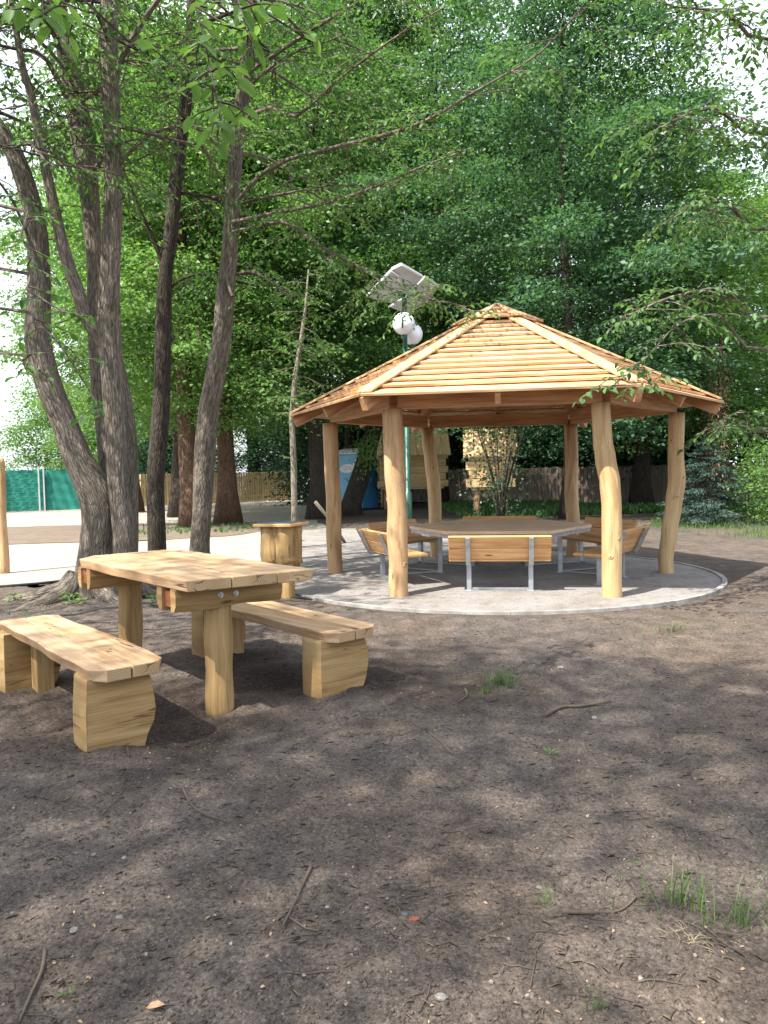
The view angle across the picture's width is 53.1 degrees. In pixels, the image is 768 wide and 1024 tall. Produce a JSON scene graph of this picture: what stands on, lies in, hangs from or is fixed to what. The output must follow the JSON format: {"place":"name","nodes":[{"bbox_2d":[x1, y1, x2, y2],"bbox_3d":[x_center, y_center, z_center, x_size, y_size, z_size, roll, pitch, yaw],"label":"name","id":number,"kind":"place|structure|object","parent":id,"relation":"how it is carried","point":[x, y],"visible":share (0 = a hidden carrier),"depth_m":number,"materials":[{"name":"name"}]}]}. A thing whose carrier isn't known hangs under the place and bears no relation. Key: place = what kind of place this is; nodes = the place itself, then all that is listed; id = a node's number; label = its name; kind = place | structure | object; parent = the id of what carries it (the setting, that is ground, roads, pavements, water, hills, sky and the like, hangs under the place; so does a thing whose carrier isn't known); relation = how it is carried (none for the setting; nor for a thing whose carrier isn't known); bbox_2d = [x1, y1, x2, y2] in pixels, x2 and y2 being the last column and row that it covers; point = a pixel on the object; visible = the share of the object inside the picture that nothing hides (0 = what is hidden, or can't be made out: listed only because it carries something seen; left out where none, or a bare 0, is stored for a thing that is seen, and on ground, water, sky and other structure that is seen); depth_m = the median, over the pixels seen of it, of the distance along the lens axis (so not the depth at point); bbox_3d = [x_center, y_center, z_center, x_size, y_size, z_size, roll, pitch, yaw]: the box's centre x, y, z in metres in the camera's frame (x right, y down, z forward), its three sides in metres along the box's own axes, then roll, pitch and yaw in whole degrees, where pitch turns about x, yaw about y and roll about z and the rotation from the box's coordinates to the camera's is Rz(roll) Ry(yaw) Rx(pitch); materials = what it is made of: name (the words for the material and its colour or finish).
{"place":"outdoors","nodes":[
{"label":"outdoors","id":0,"kind":"place"},
{"bbox_2d":[0,500,325,587],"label":"sand path","id":1,"kind":"structure","parent":0,"point":[35,562],"depth_m":16.68,"materials":[{"name":"sand"}]},
{"bbox_2d":[0,458,9,573],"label":"wooden post","id":2,"kind":"object","parent":1,"relation":"on","point":[4,558],"visible":0.91,"depth_m":11.87,"materials":[{"name":"wood"}]},
{"bbox_2d":[0,580,58,587],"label":"edging strip","id":3,"kind":"object","parent":1,"relation":"on","point":[33,583],"visible":0.43,"depth_m":10.44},
{"bbox_2d":[5,467,79,511],"bbox_3d":[-15.751,-0.967,33.365,5.320,1.980,0.145,-2,3,-21],"label":"fence","id":4,"kind":"object","parent":1,"relation":"on","point":[39,490],"visible":0.81,"depth_m":33.63,"materials":[{"name":"fabric"}]},
{"bbox_2d":[299,528,448,566],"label":"gravel path","id":5,"kind":"structure","parent":0,"point":[314,547],"depth_m":15.07,"materials":[{"name":"gravel"}]},
{"bbox_2d":[251,266,348,540],"bbox_3d":[-1.595,-1.994,14.863,1.927,5.472,1.552,-1,3,0],"label":"sapling","id":6,"kind":"object","parent":5,"relation":"on","point":[293,401],"visible":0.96,"depth_m":14.97,"materials":[{"name":"green plant"}]},
{"bbox_2d":[314,501,345,542],"bbox_3d":[-1.072,0.224,15.665,0.116,0.944,0.930,1,4,37],"label":"stake","id":7,"kind":"object","parent":5,"relation":"on","point":[317,504],"visible":0.51,"depth_m":15.41,"materials":[{"name":"brown wood"}]},
{"bbox_2d":[0,476,767,1023],"bbox_3d":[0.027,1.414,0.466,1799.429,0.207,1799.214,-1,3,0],"label":"ground","id":8,"kind":"structure","parent":0,"point":[740,562],"depth_m":3.32,"materials":[{"name":"soil"}]},
{"bbox_2d":[18,947,46,1022],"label":"stick","id":9,"kind":"object","parent":8,"relation":"on","point":[37,978],"visible":1,"depth_m":2.21,"materials":[{"name":"wood"}]},
{"bbox_2d":[0,380,97,469],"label":"bushy tree","id":10,"kind":"object","parent":8,"relation":"on","point":[35,424],"visible":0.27,"depth_m":67.37,"materials":[{"name":"green plant"}]},
{"bbox_2d":[0,204,104,426],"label":"overhanging tree","id":11,"kind":"object","parent":8,"relation":"on","point":[51,327],"visible":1,"depth_m":5.91,"materials":[{"name":"green plant"}]},
{"bbox_2d":[56,986,74,996],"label":"weed","id":12,"kind":"object","parent":8,"relation":"on","point":[62,994],"visible":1,"depth_m":2.14,"materials":[{"name":"green plant"}]},
{"bbox_2d":[58,591,87,604],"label":"weed","id":13,"kind":"object","parent":8,"relation":"on","point":[71,601],"visible":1,"depth_m":8.55,"materials":[{"name":"green plant"}]},
{"bbox_2d":[0,615,161,751],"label":"plank bench","id":14,"kind":"object","parent":8,"relation":"on","point":[113,699],"visible":0.89,"depth_m":4.27,"materials":[{"name":"brown wood"}]},
{"bbox_2d":[28,383,143,470],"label":"bushy tree","id":15,"kind":"object","parent":8,"relation":"on","point":[92,443],"visible":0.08,"depth_m":60.20,"materials":[{"name":"green plant"}]},
{"bbox_2d":[0,0,185,610],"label":"forked tree","id":16,"kind":"object","parent":8,"relation":"on","point":[87,472],"visible":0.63,"depth_m":8.93,"materials":[{"name":"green plant"}]},
{"bbox_2d":[0,184,204,489],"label":"broadleaf tree","id":17,"kind":"object","parent":8,"relation":"on","point":[71,396],"depth_m":43.22,"materials":[{"name":"green plant"}]},
{"bbox_2d":[0,1,219,511],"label":"broadleaf tree","id":18,"kind":"object","parent":8,"relation":"on","point":[141,502],"visible":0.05,"depth_m":30.30,"materials":[{"name":"green plant"}]},
{"bbox_2d":[0,0,260,601],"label":"slender tree","id":19,"kind":"object","parent":8,"relation":"on","point":[104,333],"visible":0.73,"depth_m":8.64,"materials":[{"name":"green plant"}]},
{"bbox_2d":[7,523,259,543],"bbox_3d":[-21.611,0.826,20.084,37.021,0.001,7.672,-1,3,0],"label":"tree bed","id":20,"kind":"object","parent":8,"relation":"on","point":[46,534],"visible":0.46,"depth_m":19.81,"materials":[{"name":"soil"}]},
{"bbox_2d":[0,0,389,527],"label":"broadleaf tree","id":21,"kind":"object","parent":20,"relation":"on","point":[186,441],"visible":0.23,"depth_m":20.51,"materials":[{"name":"green plant"}]},
{"bbox_2d":[0,6,394,523],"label":"broadleaf tree","id":22,"kind":"object","parent":20,"relation":"on","point":[227,510],"visible":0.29,"depth_m":20.90,"materials":[{"name":"green plant"}]},
{"bbox_2d":[142,593,156,604],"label":"weed","id":23,"kind":"object","parent":8,"relation":"on","point":[151,596],"visible":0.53,"depth_m":8.38,"materials":[{"name":"green plant"}]},
{"bbox_2d":[146,1000,164,1008],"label":"fallen leaf","id":24,"kind":"object","parent":8,"relation":"on","point":[155,1004],"visible":1,"depth_m":2.07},
{"bbox_2d":[2,0,320,160],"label":"overhanging tree","id":25,"kind":"object","parent":8,"relation":"on","point":[248,27],"visible":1,"depth_m":3.69,"materials":[{"name":"green plant"}]},
{"bbox_2d":[1,40,335,517],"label":"broadleaf tree","id":26,"kind":"object","parent":8,"relation":"on","point":[173,508],"visible":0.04,"depth_m":26.65,"materials":[{"name":"green plant"}]},
{"bbox_2d":[31,0,308,550],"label":"slender tree","id":27,"kind":"object","parent":8,"relation":"on","point":[156,523],"visible":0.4,"depth_m":11.38,"materials":[{"name":"green plant"}]},
{"bbox_2d":[95,414,246,477],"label":"bushy tree","id":28,"kind":"object","parent":8,"relation":"on","point":[215,455],"visible":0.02,"depth_m":65.70,"materials":[{"name":"green plant"}]},
{"bbox_2d":[95,419,258,503],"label":"shrub","id":29,"kind":"object","parent":8,"relation":"on","point":[144,460],"visible":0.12,"depth_m":40.52,"materials":[{"name":"green plant"}]},
{"bbox_2d":[78,550,314,716],"bbox_3d":[-1.395,0.827,5.352,0.851,0.952,2.012,-4,4,-40],"label":"picnic table","id":30,"kind":"object","parent":8,"relation":"on","point":[214,587],"visible":0.96,"depth_m":4.82,"materials":[{"name":"brown wood"}]},
{"bbox_2d":[181,785,229,822],"bbox_3d":[-0.824,1.305,3.420,0.060,0.024,0.459,-4,4,-39],"label":"stick","id":31,"kind":"object","parent":8,"relation":"on","point":[189,801],"visible":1,"depth_m":3.38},
{"bbox_2d":[139,471,290,505],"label":"picket fence","id":32,"kind":"object","parent":8,"relation":"on","point":[143,481],"visible":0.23,"depth_m":40.70,"materials":[{"name":"wood"}]},
{"bbox_2d":[216,412,306,499],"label":"shrub","id":33,"kind":"object","parent":8,"relation":"on","point":[252,457],"visible":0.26,"depth_m":44.02,"materials":[{"name":"green plant"}]},
{"bbox_2d":[200,228,334,498],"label":"broadleaf tree","id":34,"kind":"object","parent":8,"relation":"on","point":[247,430],"visible":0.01,"depth_m":46.47,"materials":[{"name":"green plant"}]},
{"bbox_2d":[253,521,308,598],"bbox_3d":[-1.198,0.603,9.042,0.490,0.969,0.490,0,3,20],"label":"wooden bin","id":35,"kind":"object","parent":8,"relation":"on","point":[281,543],"visible":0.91,"depth_m":8.87,"materials":[{"name":"brown wood"}]},
{"bbox_2d":[191,601,373,698],"bbox_3d":[-0.816,0.991,5.704,0.470,0.520,1.960,-4,4,-40],"label":"plank bench","id":36,"kind":"object","parent":8,"relation":"on","point":[335,654],"visible":0.67,"depth_m":5.05,"materials":[{"name":"brown wood"}]},
{"bbox_2d":[282,864,322,931],"bbox_3d":[-0.255,1.309,2.615,0.134,0.044,0.468,-1,3,0],"label":"stick","id":37,"kind":"object","parent":8,"relation":"on","point":[298,893],"visible":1,"depth_m":2.57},
{"bbox_2d":[235,387,380,505],"bbox_3d":[-2.839,-2.488,36.327,9.244,7.658,9.189,-4,4,-43],"label":"shrub","id":38,"kind":"object","parent":8,"relation":"on","point":[302,455],"visible":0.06,"depth_m":35.52,"materials":[{"name":"green plant"}]},
{"bbox_2d":[305,861,317,867],"bbox_3d":[-0.272,1.317,2.865,0.054,0.020,0.034,1,3,29],"label":"soil clod","id":39,"kind":"object","parent":8,"relation":"on","point":[314,864],"visible":0.84,"depth_m":2.86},
{"bbox_2d":[144,0,513,519],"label":"broadleaf tree","id":40,"kind":"object","parent":8,"relation":"on","point":[317,491],"visible":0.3,"depth_m":22.94,"materials":[{"name":"green plant"}]},
{"bbox_2d":[22,0,636,553],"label":"slender tree","id":41,"kind":"object","parent":8,"relation":"on","point":[208,416],"visible":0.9,"depth_m":10.42,"materials":[{"name":"green plant"}]},
{"bbox_2d":[294,596,378,604],"bbox_3d":[-1.008,0.984,8.901,2.333,0.055,0.115,1,4,35],"label":"edging strip","id":42,"kind":"object","parent":8,"relation":"on","point":[299,597],"visible":0.29,"depth_m":8.83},
{"bbox_2d":[339,448,377,508],"bbox_3d":[-1.008,-1.335,30.368,1.240,2.375,1.246,1,4,33],"label":"portable toilet","id":43,"kind":"object","parent":8,"relation":"on","point":[370,499],"visible":0.39,"depth_m":30.04,"materials":[{"name":"blue plastic"}]},
{"bbox_2d":[339,455,356,500],"bbox_3d":[-1.317,-1.197,29.895,1.020,2.050,0.030,1,4,33],"label":"door","id":44,"kind":"structure","parent":43,"relation":"in","point":[343,459],"depth_m":30.01,"materials":[{"name":"blue plastic"}]},
{"bbox_2d":[231,0,522,452],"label":"broadleaf tree","id":45,"kind":"object","parent":8,"relation":"on","point":[349,439],"visible":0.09,"depth_m":31.32,"materials":[{"name":"green plant"}]},
{"bbox_2d":[262,2,491,386],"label":"broadleaf tree","id":46,"kind":"object","parent":8,"relation":"on","point":[418,127],"depth_m":40.58,"materials":[{"name":"green plant"}]},
{"bbox_2d":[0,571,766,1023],"bbox_3d":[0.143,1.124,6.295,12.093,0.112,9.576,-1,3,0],"label":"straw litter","id":47,"kind":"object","parent":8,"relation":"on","point":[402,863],"visible":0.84,"depth_m":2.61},
{"bbox_2d":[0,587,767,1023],"bbox_3d":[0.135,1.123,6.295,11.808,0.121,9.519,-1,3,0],"label":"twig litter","id":48,"kind":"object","parent":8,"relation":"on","point":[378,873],"visible":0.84,"depth_m":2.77,"materials":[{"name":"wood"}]},
{"bbox_2d":[0,653,767,1019],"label":"root litter","id":49,"kind":"object","parent":8,"relation":"on","point":[654,979],"visible":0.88,"depth_m":2.43,"materials":[{"name":"wood"}]},
{"bbox_2d":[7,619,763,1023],"bbox_3d":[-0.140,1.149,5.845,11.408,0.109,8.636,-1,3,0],"label":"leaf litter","id":50,"kind":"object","parent":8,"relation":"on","point":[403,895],"visible":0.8,"depth_m":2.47,"materials":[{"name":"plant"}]},
{"bbox_2d":[291,221,484,515],"bbox_3d":[0.281,-4.513,26.186,6.428,9.822,5.580,-1,3,0],"label":"leaning tree","id":51,"kind":"object","parent":8,"relation":"on","point":[353,496],"visible":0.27,"depth_m":25.66,"materials":[{"name":"green plant"}]},
{"bbox_2d":[366,263,438,518],"bbox_3d":[0.471,-2.188,16.366,1.070,5.754,1.346,2,4,44],"label":"solar lamp","id":52,"kind":"object","parent":8,"relation":"on","point":[411,337],"visible":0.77,"depth_m":16.19,"materials":[{"name":"grey metal"}]},
{"bbox_2d":[377,423,450,508],"bbox_3d":[1.044,-1.896,30.941,2.974,3.635,2.404,-1,3,-4],"label":"playhouse","id":53,"kind":"object","parent":8,"relation":"on","point":[418,478],"visible":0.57,"depth_m":29.98,"materials":[{"name":"wood"}]},
{"bbox_2d":[287,101,569,359],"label":"broadleaf tree","id":54,"kind":"object","parent":8,"relation":"on","point":[447,277],"depth_m":40.89,"materials":[{"name":"green plant"}]},
{"bbox_2d":[427,730,452,754],"bbox_3d":[0.294,1.219,4.074,0.012,0.024,0.346,-2,3,-18],"label":"stick","id":55,"kind":"object","parent":8,"relation":"on","point":[439,740],"visible":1,"depth_m":4.06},
{"bbox_2d":[434,993,447,1001],"bbox_3d":[0.154,1.309,2.074,0.031,0.019,0.032,2,4,44],"label":"stone","id":56,"kind":"object","parent":8,"relation":"on","point":[442,997],"visible":1,"depth_m":2.07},
{"bbox_2d":[289,0,595,502],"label":"broadleaf tree","id":57,"kind":"object","parent":8,"relation":"on","point":[445,496],"visible":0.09,"depth_m":32.15,"materials":[{"name":"green plant"}]},
{"bbox_2d":[413,410,475,498],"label":"shrub","id":58,"kind":"object","parent":8,"relation":"on","point":[453,467],"visible":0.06,"depth_m":35.05,"materials":[{"name":"green plant"}]},
{"bbox_2d":[475,684,501,694],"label":"grass tuft","id":59,"kind":"object","parent":8,"relation":"on","point":[486,689],"visible":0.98,"depth_m":5.01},
{"bbox_2d":[463,428,516,515],"bbox_3d":[3.247,-1.145,23.565,1.604,2.815,1.651,-1,3,6],"label":"playhouse","id":60,"kind":"object","parent":8,"relation":"on","point":[467,448],"visible":0.58,"depth_m":22.96,"materials":[{"name":"wood"}]},
{"bbox_2d":[469,665,521,692],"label":"grass tuft","id":61,"kind":"object","parent":8,"relation":"on","point":[499,681],"visible":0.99,"depth_m":5.19,"materials":[{"name":"plant"}]},
{"bbox_2d":[441,426,555,497],"bbox_3d":[4.640,-2.031,35.135,7.101,5.696,7.143,0,3,24],"label":"shrub","id":62,"kind":"object","parent":8,"relation":"on","point":[458,449],"visible":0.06,"depth_m":34.43,"materials":[{"name":"green plant"}]},
{"bbox_2d":[449,426,553,515],"bbox_3d":[3.141,-0.908,20.430,2.723,3.058,2.535,1,4,35],"label":"shrub","id":63,"kind":"object","parent":8,"relation":"on","point":[501,503],"visible":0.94,"depth_m":20.50,"materials":[{"name":"green plant"}]},
{"bbox_2d":[295,552,721,610],"bbox_3d":[1.508,0.915,10.623,5.796,0.152,5.796,-1,3,0],"label":"gravel pad","id":64,"kind":"object","parent":8,"relation":"on","point":[362,582],"visible":0.71,"depth_m":9.47,"materials":[{"name":"gravel"}]},
{"bbox_2d":[356,528,427,583],"bbox_3d":[0.067,0.563,10.033,0.581,0.672,1.170,-2,3,-21],"label":"backrest bench","id":65,"kind":"object","parent":64,"relation":"on","point":[374,541],"visible":0.61,"depth_m":10.03,"materials":[{"name":"wood"}]},
{"bbox_2d":[367,519,437,567],"bbox_3d":[0.309,0.474,11.659,0.581,0.672,1.170,1,4,38],"label":"backrest bench","id":66,"kind":"object","parent":64,"relation":"on","point":[419,539],"visible":0.48,"depth_m":11.76,"materials":[{"name":"wood"}]},
{"bbox_2d":[386,519,596,575],"bbox_3d":[1.631,0.496,10.855,3.070,0.660,2.658,-1,3,8],"label":"hexagonal table","id":67,"kind":"object","parent":64,"relation":"on","point":[446,529],"visible":0.88,"depth_m":10.38,"materials":[{"name":"wood"}]},
{"bbox_2d":[463,516,535,519],"bbox_3d":[1.840,0.413,12.261,1.170,0.672,0.581,-1,3,8],"label":"backrest bench","id":68,"kind":"object","parent":64,"relation":"on","point":[498,517],"visible":0.12,"depth_m":12.45,"materials":[{"name":"wood"}]},
{"bbox_2d":[448,535,551,590],"bbox_3d":[1.356,0.591,9.009,1.170,0.672,0.581,-1,3,8],"label":"backrest bench","id":69,"kind":"object","parent":64,"relation":"on","point":[530,549],"visible":1,"depth_m":8.83,"materials":[{"name":"wood"}]},
{"bbox_2d":[290,303,723,597],"bbox_3d":[1.570,-0.946,10.559,5.879,3.803,5.110,-1,3,8],"label":"gazebo","id":70,"kind":"object","parent":64,"relation":"on","point":[508,363],"visible":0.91,"depth_m":9.11,"materials":[{"name":"wood"}]},
{"bbox_2d":[562,517,637,564],"bbox_3d":[3.129,0.441,11.237,0.581,0.672,1.170,-2,3,-21],"label":"backrest bench","id":71,"kind":"object","parent":64,"relation":"on","point":[593,534],"visible":0.56,"depth_m":11.45,"materials":[{"name":"wood"}]},
{"bbox_2d":[573,525,650,584],"bbox_3d":[2.887,0.530,9.611,0.581,0.672,1.170,1,4,38],"label":"backrest bench","id":72,"kind":"object","parent":64,"relation":"on","point":[633,539],"visible":0.62,"depth_m":9.51,"materials":[{"name":"wood"}]},
{"bbox_2d":[295,551,727,614],"bbox_3d":[1.508,0.929,10.624,5.924,0.185,5.922,-1,3,0],"label":"kerb ring","id":73,"kind":"object","parent":8,"relation":"on","point":[722,586],"visible":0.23,"depth_m":7.99,"materials":[{"name":"concrete"}]},
{"bbox_2d":[533,878,552,906],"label":"grass tuft","id":74,"kind":"object","parent":8,"relation":"on","point":[550,898],"visible":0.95,"depth_m":2.59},
{"bbox_2d":[327,0,767,519],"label":"broadleaf tree","id":75,"kind":"object","parent":8,"relation":"on","point":[557,133],"visible":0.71,"depth_m":20.18,"materials":[{"name":"green plant"}]},
{"bbox_2d":[480,407,619,501],"bbox_3d":[7.538,-2.217,33.991,8.404,6.382,8.354,-1,3,0],"label":"shrub","id":76,"kind":"object","parent":8,"relation":"on","point":[536,454],"visible":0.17,"depth_m":32.82,"materials":[{"name":"green plant"}]},
{"bbox_2d":[409,3,701,499],"bbox_3d":[6.919,-11.482,34.819,14.200,22.380,14.986,-3,4,-33],"label":"broadleaf tree","id":77,"kind":"object","parent":8,"relation":"on","point":[521,258],"visible":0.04,"depth_m":33.09,"materials":[{"name":"green plant"}]},
{"bbox_2d":[543,700,610,717],"bbox_3d":[1.166,1.196,4.704,0.536,0.034,0.080,-3,3,-29],"label":"stick","id":78,"kind":"object","parent":8,"relation":"on","point":[549,712],"visible":1,"depth_m":4.72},
{"bbox_2d":[410,463,767,503],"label":"board fence","id":79,"kind":"object","parent":8,"relation":"on","point":[548,484],"visible":0.24,"depth_m":31.28,"materials":[{"name":"wood"}]},
{"bbox_2d":[528,425,663,481],"bbox_3d":[8.800,-3.028,36.789,10.925,8.711,10.860,-1,3,8],"label":"shrub","id":80,"kind":"object","parent":8,"relation":"on","point":[585,454],"visible":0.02,"depth_m":33.76,"materials":[{"name":"green plant"}]},
{"bbox_2d":[575,983,617,1010],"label":"grass tuft","id":81,"kind":"object","parent":8,"relation":"on","point":[594,1007],"visible":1,"depth_m":2.03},
{"bbox_2d":[561,896,636,914],"bbox_3d":[0.728,1.321,2.562,0.299,0.039,0.037,-2,3,-20],"label":"stick","id":82,"kind":"object","parent":8,"relation":"on","point":[577,912],"visible":0.99,"depth_m":2.54,"materials":[{"name":"wood"}]},
{"bbox_2d":[441,498,767,516],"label":"undergrowth","id":83,"kind":"object","parent":8,"relation":"on","point":[460,507],"visible":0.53,"depth_m":25.00,"materials":[{"name":"green plant"}]},
{"bbox_2d":[444,46,767,504],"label":"broadleaf tree","id":84,"kind":"object","parent":8,"relation":"on","point":[641,489],"visible":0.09,"depth_m":26.17,"materials":[{"name":"green plant"}]},
{"bbox_2d":[553,156,767,504],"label":"broadleaf tree","id":85,"kind":"object","parent":8,"relation":"on","point":[702,421],"visible":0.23,"depth_m":24.02,"materials":[{"name":"green plant"}]},
{"bbox_2d":[572,0,767,455],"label":"overhanging tree","id":86,"kind":"object","parent":8,"relation":"on","point":[691,314],"visible":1,"depth_m":7.58,"materials":[{"name":"green plant"}]},
{"bbox_2d":[578,388,762,500],"bbox_3d":[11.047,-2.442,31.955,8.824,7.339,8.772,1,3,31],"label":"shrub","id":87,"kind":"object","parent":8,"relation":"on","point":[656,460],"visible":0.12,"depth_m":30.28,"materials":[{"name":"green plant"}]},
{"bbox_2d":[612,847,731,930],"bbox_3d":[0.989,1.253,2.591,0.446,0.188,0.288,0,3,20],"label":"grass tuft","id":88,"kind":"object","parent":8,"relation":"on","point":[680,895],"visible":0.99,"depth_m":2.60,"materials":[{"name":"plant"}]},
{"bbox_2d":[641,620,708,635],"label":"grass tuft","id":89,"kind":"object","parent":8,"relation":"on","point":[673,629],"visible":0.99,"depth_m":6.68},
{"bbox_2d":[623,917,751,962],"bbox_3d":[0.940,1.333,2.420,0.497,0.040,0.292,-1,3,0],"label":"grass tuft","id":90,"kind":"object","parent":8,"relation":"on","point":[705,942],"visible":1,"depth_m":2.42,"materials":[{"name":"plant"}]},
{"bbox_2d":[624,178,767,456],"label":"broadleaf tree","id":91,"kind":"object","parent":8,"relation":"on","point":[753,284],"depth_m":40.28,"materials":[{"name":"green plant"}]},
{"bbox_2d":[645,435,767,526],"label":"blue spruce","id":92,"kind":"object","parent":8,"relation":"on","point":[706,506],"visible":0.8,"depth_m":18.71,"materials":[{"name":"green plant"}]},
{"bbox_2d":[652,231,767,498],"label":"broadleaf tree","id":93,"kind":"object","parent":8,"relation":"on","point":[742,348],"visible":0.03,"depth_m":32.11,"materials":[{"name":"green plant"}]},
{"bbox_2d":[664,244,767,517],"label":"ivy tree","id":94,"kind":"object","parent":8,"relation":"on","point":[719,392],"visible":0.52,"depth_m":21.04,"materials":[{"name":"green plant"}]},
{"bbox_2d":[673,859,767,945],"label":"grass tuft","id":95,"kind":"object","parent":8,"relation":"on","point":[738,916],"visible":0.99,"depth_m":2.51,"materials":[{"name":"plant"}]},
{"bbox_2d":[689,388,767,520],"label":"shrub","id":96,"kind":"object","parent":8,"relation":"on","point":[764,422],"visible":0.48,"depth_m":20.82,"materials":[{"name":"green plant"}]},
{"bbox_2d":[724,439,767,525],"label":"shrub","id":97,"kind":"object","parent":8,"relation":"on","point":[763,471],"visible":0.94,"depth_m":18.41,"materials":[{"name":"green plant"}]},
{"bbox_2d":[726,368,767,498],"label":"shrub","id":98,"kind":"object","parent":8,"relation":"on","point":[738,456],"visible":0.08,"depth_m":28.70,"materials":[{"name":"green plant"}]},
{"bbox_2d":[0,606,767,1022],"bbox_3d":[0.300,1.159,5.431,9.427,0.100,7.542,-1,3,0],"label":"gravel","id":99,"kind":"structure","parent":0,"point":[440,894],"depth_m":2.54,"materials":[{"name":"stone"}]},
{"bbox_2d":[0,0,767,475],"label":"sky","id":100,"kind":"structure","parent":0,"point":[11,56],"materials":[{"name":"white"}]},
{"bbox_2d":[447,663,553,702],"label":"sparse grass","id":101,"kind":"structure","parent":0,"point":[491,681],"depth_m":5.29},
{"bbox_2d":[625,612,733,670],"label":"sparse grass","id":102,"kind":"structure","parent":0,"point":[677,626],"depth_m":6.71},
{"bbox_2d":[638,806,767,928],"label":"sparse grass","id":103,"kind":"structure","parent":0,"point":[702,869],"depth_m":2.71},
{"bbox_2d":[649,512,767,538],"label":"grass","id":104,"kind":"structure","parent":0,"point":[657,522],"depth_m":17.78,"materials":[{"name":"plant"}]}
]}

